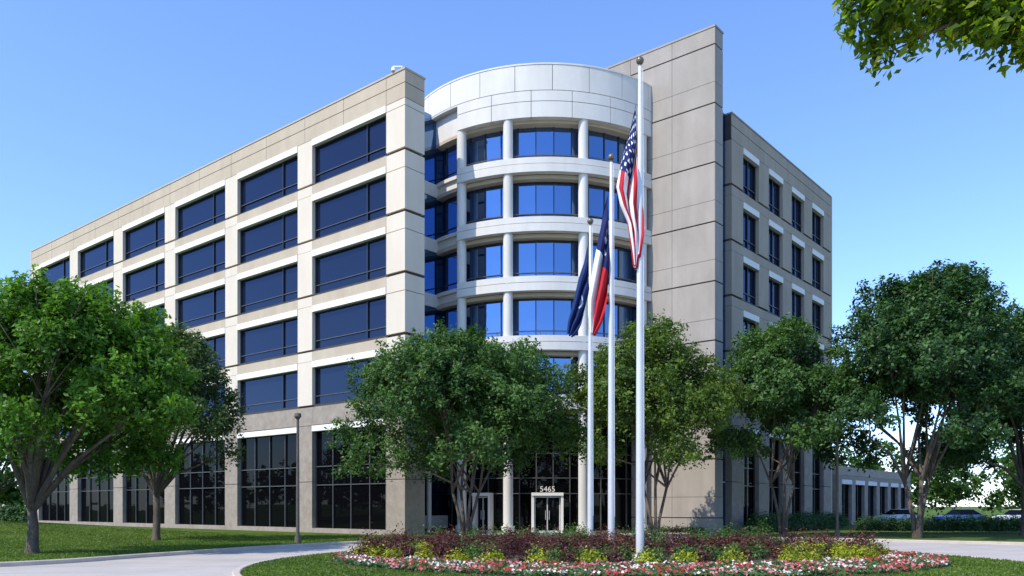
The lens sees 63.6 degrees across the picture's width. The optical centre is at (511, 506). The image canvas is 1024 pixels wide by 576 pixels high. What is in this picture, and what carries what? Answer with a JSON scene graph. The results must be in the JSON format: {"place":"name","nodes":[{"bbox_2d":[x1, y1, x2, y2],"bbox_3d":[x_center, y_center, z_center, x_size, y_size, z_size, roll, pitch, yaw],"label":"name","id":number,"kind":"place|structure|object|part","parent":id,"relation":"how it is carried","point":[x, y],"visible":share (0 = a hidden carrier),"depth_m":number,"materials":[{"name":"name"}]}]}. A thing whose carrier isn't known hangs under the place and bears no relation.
{"place":"outdoors","nodes":[
{"label":"outdoors","id":0,"kind":"place"},
{"bbox_2d":[31,98,424,427],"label":"pillars","id":1,"kind":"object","parent":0,"point":[405,230],"visible":0.52,"depth_m":55.85,"materials":[{"name":"beige concrete"}]},
{"bbox_2d":[43,420,818,532],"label":"ground-floor windows","id":2,"kind":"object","parent":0,"point":[342,506],"visible":0.38,"depth_m":56.05,"materials":[{"name":"black glass"}]},
{"bbox_2d":[30,67,831,512],"bbox_3d":[-11.393,-12.250,78.624,69.645,28.660,37.947,0,0,40],"label":"building beige","id":3,"kind":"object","parent":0,"point":[398,85],"visible":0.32,"depth_m":55.78,"materials":[{"name":"beige concrete"}]},
{"bbox_2d":[37,66,830,534],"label":"building","id":4,"kind":"structure","parent":0,"point":[347,262],"depth_m":58.76,"materials":[{"name":"beige concrete"}]},
{"bbox_2d":[46,43,828,517],"bbox_3d":[-13.947,-13.995,65.517,78.809,32.150,27.127,0,0,11],"label":"building groove","id":5,"kind":"object","parent":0,"point":[728,127],"visible":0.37,"depth_m":55.11},
{"bbox_2d":[401,67,559,532],"bbox_3d":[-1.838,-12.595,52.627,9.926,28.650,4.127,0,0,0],"label":"door frames","id":6,"kind":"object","parent":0,"point":[547,497],"visible":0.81,"depth_m":53.29,"materials":[{"name":"white metal"}]},
{"bbox_2d":[0,540,1023,575],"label":"road","id":7,"kind":"structure","parent":0,"point":[217,564],"depth_m":26.98,"materials":[{"name":"concrete"}]},
{"bbox_2d":[73,542,1023,566],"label":"pavement joints","id":8,"kind":"object","parent":7,"relation":"on","point":[236,560],"visible":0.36,"depth_m":24.25,"materials":[{"name":"grey concrete"}]},
{"bbox_2d":[232,551,1020,575],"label":"island kerb","id":9,"kind":"structure","parent":7,"relation":"on","point":[236,571],"depth_m":24.47,"materials":[{"name":"concrete"}]},
{"bbox_2d":[0,507,1023,561],"bbox_3d":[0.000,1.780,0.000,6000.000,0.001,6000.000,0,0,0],"label":"ground","id":10,"kind":"structure","parent":0,"point":[1004,536],"depth_m":51.82,"materials":[{"name":"green plant"}]},
{"bbox_2d":[0,459,25,512],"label":"distant trees","id":11,"kind":"object","parent":10,"relation":"on","point":[12,493],"visible":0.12,"depth_m":105.45,"materials":[{"name":"green plant"}]},
{"bbox_2d":[0,501,26,521],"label":"hedge","id":12,"kind":"object","parent":10,"relation":"on","point":[9,514],"visible":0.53,"depth_m":87.48,"materials":[{"name":"green plant"}]},
{"bbox_2d":[0,418,69,493],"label":"shade tree","id":13,"kind":"object","parent":10,"relation":"on","point":[51,437],"visible":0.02,"depth_m":52.05,"materials":[{"name":"green plant"}]},
{"bbox_2d":[0,263,201,553],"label":"shade tree","id":14,"kind":"object","parent":10,"relation":"on","point":[102,355],"visible":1,"depth_m":29.64,"materials":[{"name":"green plant"}]},
{"bbox_2d":[0,521,305,544],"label":"lawn berm","id":15,"kind":"structure","parent":10,"relation":"on","point":[242,531],"depth_m":47.16,"materials":[{"name":"green plant"}]},
{"bbox_2d":[73,318,248,540],"bbox_3d":[-17.635,-3.854,41.818,8.279,11.499,7.610,0,0,0],"label":"shade tree","id":16,"kind":"object","parent":10,"relation":"on","point":[215,423],"visible":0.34,"depth_m":41.76,"materials":[{"name":"green leaf"},{"name":"bark"}]},
{"bbox_2d":[294,413,300,542],"bbox_3d":[-10.242,-1.327,39.500,0.340,6.214,0.340,0,0,0],"label":"street lamp","id":17,"kind":"object","parent":10,"relation":"on","point":[297,416],"visible":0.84,"depth_m":39.44,"materials":[{"name":"brown metal"}]},
{"bbox_2d":[90,24,757,533],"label":"building tower","id":18,"kind":"structure","parent":10,"relation":"on","point":[688,256],"depth_m":53.20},
{"bbox_2d":[41,116,820,531],"bbox_3d":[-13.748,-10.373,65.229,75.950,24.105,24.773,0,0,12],"label":"window frames","id":19,"kind":"object","parent":18,"relation":"attached to","point":[270,486],"visible":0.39,"depth_m":58.98,"materials":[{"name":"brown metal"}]},
{"bbox_2d":[540,486,554,491],"bbox_3d":[2.276,-1.101,53.050,0.944,0.350,0.040,0,0,0],"label":"street number","id":20,"kind":"object","parent":18,"relation":"attached to","point":[546,488],"visible":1,"depth_m":53.03,"materials":[{"name":"metal"}]},
{"bbox_2d":[322,317,587,534],"bbox_3d":[-2.916,-3.857,43.287,14.075,11.507,12.522,0,0,0],"label":"multi stem tree","id":21,"kind":"object","parent":10,"relation":"on","point":[464,389],"visible":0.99,"depth_m":40.36,"materials":[{"name":"green plant"}]},
{"bbox_2d":[0,537,1023,566],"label":"kerb","id":22,"kind":"structure","parent":10,"relation":"on","point":[68,560],"depth_m":31.67,"materials":[{"name":"concrete"}]},
{"bbox_2d":[459,533,713,536],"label":"entrance walk","id":23,"kind":"structure","parent":10,"relation":"on","point":[621,533],"depth_m":51.59,"materials":[{"name":"concrete"}]},
{"bbox_2d":[647,525,706,532],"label":"foundation shrubs","id":24,"kind":"object","parent":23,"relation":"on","point":[678,529],"visible":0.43,"depth_m":52.42,"materials":[{"name":"green plant"}]},
{"bbox_2d":[554,309,751,535],"bbox_3d":[7.418,-4.285,44.975,10.719,12.358,10.194,0,0,0],"label":"multi stem tree","id":25,"kind":"object","parent":10,"relation":"on","point":[673,395],"visible":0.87,"depth_m":42.76,"materials":[{"name":"green plant"}]},
{"bbox_2d":[702,312,873,536],"bbox_3d":[15.727,-4.674,47.518,8.813,13.133,8.709,0,0,-32],"label":"multi stem tree","id":26,"kind":"object","parent":10,"relation":"on","point":[789,393],"visible":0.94,"depth_m":45.93,"materials":[{"name":"green plant"}]},
{"bbox_2d":[744,509,851,531],"bbox_3d":[21.768,0.964,61.709,1.783,1.561,18.834,0,0,39],"label":"hedge","id":27,"kind":"object","parent":10,"relation":"on","point":[811,521],"visible":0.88,"depth_m":60.45,"materials":[{"name":"green plant"}]},
{"bbox_2d":[834,431,839,536],"bbox_3d":[18.700,-1.363,47.500,0.340,6.286,0.340,0,0,0],"label":"street lamp","id":28,"kind":"object","parent":10,"relation":"on","point":[837,497],"visible":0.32,"depth_m":47.44,"materials":[{"name":"brown metal"}]},
{"bbox_2d":[832,466,909,524],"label":"office annex","id":29,"kind":"object","parent":10,"relation":"on","point":[861,492],"visible":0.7,"depth_m":80.45,"materials":[{"name":"concrete"}]},
{"bbox_2d":[813,259,1023,537],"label":"oak tree","id":30,"kind":"object","parent":10,"relation":"on","point":[928,340],"visible":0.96,"depth_m":43.71,"materials":[{"name":"green plant"}]},
{"bbox_2d":[832,418,1023,514],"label":"distant trees","id":31,"kind":"object","parent":10,"relation":"on","point":[947,490],"visible":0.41,"depth_m":116.53,"materials":[{"name":"green plant"}]},
{"bbox_2d":[851,509,1020,531],"bbox_3d":[29.126,0.977,55.303,12.358,1.532,2.267,0,0,8],"label":"hedge","id":32,"kind":"object","parent":10,"relation":"on","point":[946,525],"visible":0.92,"depth_m":55.09,"materials":[{"name":"green plant"}]},
{"bbox_2d":[929,304,1023,535],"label":"oak tree","id":33,"kind":"object","parent":10,"relation":"on","point":[980,458],"visible":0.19,"depth_m":50.01,"materials":[{"name":"green plant"}]},
{"bbox_2d":[0,0,1023,506],"label":"sky","id":34,"kind":"structure","parent":0,"point":[105,104],"materials":[{"name":"blue"}]},
{"bbox_2d":[0,521,1023,575],"bbox_3d":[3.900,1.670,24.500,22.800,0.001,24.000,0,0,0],"label":"island lawn","id":35,"kind":"structure","parent":0,"point":[390,574],"depth_m":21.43,"materials":[{"name":"green plant"}]},
{"bbox_2d":[567,218,592,535],"bbox_3d":[2.775,-4.862,33.000,1.190,13.285,0.480,0,0,0],"label":"flagpole","id":36,"kind":"object","parent":35,"relation":"on","point":[578,308],"visible":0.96,"depth_m":32.91,"materials":[{"name":"metal"}]},
{"bbox_2d":[588,153,614,538],"bbox_3d":[3.255,-5.401,29.500,1.079,14.361,0.500,0,0,0],"label":"flagpole","id":37,"kind":"object","parent":35,"relation":"on","point":[602,277],"visible":0.99,"depth_m":29.41,"materials":[{"name":"metal"}]},
{"bbox_2d":[616,56,643,557],"bbox_3d":[3.868,-6.316,26.500,1.016,16.193,0.540,0,0,0],"label":"flagpole","id":38,"kind":"object","parent":35,"relation":"on","point":[629,187],"visible":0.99,"depth_m":26.41,"materials":[{"name":"metal"}]},
{"bbox_2d":[332,549,954,575],"bbox_3d":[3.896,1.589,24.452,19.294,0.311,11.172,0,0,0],"label":"flower bed","id":39,"kind":"object","parent":35,"relation":"on","point":[895,560],"visible":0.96,"depth_m":21.20,"materials":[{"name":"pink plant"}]},
{"bbox_2d":[348,519,890,562],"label":"burgundy shrubs","id":40,"kind":"object","parent":39,"relation":"on","point":[520,545],"visible":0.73,"depth_m":27.33,"materials":[{"name":"red plant"}]},
{"bbox_2d":[350,538,891,563],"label":"golden shrubs","id":41,"kind":"object","parent":39,"relation":"on","point":[861,553],"visible":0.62,"depth_m":24.41,"materials":[{"name":"yellow plant"}]},
{"bbox_2d":[407,521,836,561],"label":"green shrubs","id":42,"kind":"object","parent":39,"relation":"on","point":[473,552],"visible":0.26,"depth_m":26.34,"materials":[{"name":"green plant"}]},
{"bbox_2d":[425,62,651,533],"bbox_3d":[2.191,-13.070,58.566,19.803,29.700,13.192,0,0,0],"label":"building drum","id":43,"kind":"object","parent":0,"point":[447,104],"visible":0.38,"depth_m":52.51,"materials":[{"name":"white concrete"}]},
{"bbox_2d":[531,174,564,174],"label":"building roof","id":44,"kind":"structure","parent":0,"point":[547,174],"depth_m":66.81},
{"bbox_2d":[422,112,724,532],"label":"windows","id":45,"kind":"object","parent":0,"point":[434,216],"visible":0.31,"depth_m":53.89,"materials":[{"name":"blue glass"}]},
{"bbox_2d":[725,112,830,422],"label":"wall","id":46,"kind":"structure","parent":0,"point":[747,137],"depth_m":60.17,"materials":[{"name":"beige concrete"}]},
{"bbox_2d":[832,0,1023,86],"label":"overhanging tree","id":47,"kind":"object","parent":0,"point":[998,23],"visible":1,"depth_m":11.01,"materials":[{"name":"green plant"}]},
{"label":"parking lot","id":48,"kind":"structure","parent":0,"visible":0},
{"bbox_2d":[873,509,916,522],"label":"parked car","id":49,"kind":"object","parent":48,"relation":"on","point":[897,513],"visible":0.24,"depth_m":79.30,"materials":[{"name":"paint"}]},
{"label":"windows","id":50,"kind":"part","parent":49,"relation":"part of","materials":[{"name":"black glass"}]},
{"bbox_2d":[934,509,984,520],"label":"parked car","id":51,"kind":"object","parent":48,"relation":"on","point":[962,512],"visible":0.19,"depth_m":77.41,"materials":[{"name":"paint"}]},
{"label":"windows","id":52,"kind":"part","parent":51,"relation":"part of","materials":[{"name":"black glass"}]},
{"bbox_2d":[944,515,1020,526],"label":"hedge","id":53,"kind":"object","parent":48,"relation":"on","point":[950,517],"visible":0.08,"depth_m":65.85,"materials":[{"name":"green plant"}]},
{"bbox_2d":[993,509,1020,518],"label":"parked car","id":54,"kind":"object","parent":48,"relation":"on","point":[1016,512],"visible":0.12,"depth_m":75.63,"materials":[{"name":"paint"}]},
{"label":"windows","id":55,"kind":"part","parent":54,"relation":"part of","materials":[{"name":"black glass"}]}
]}

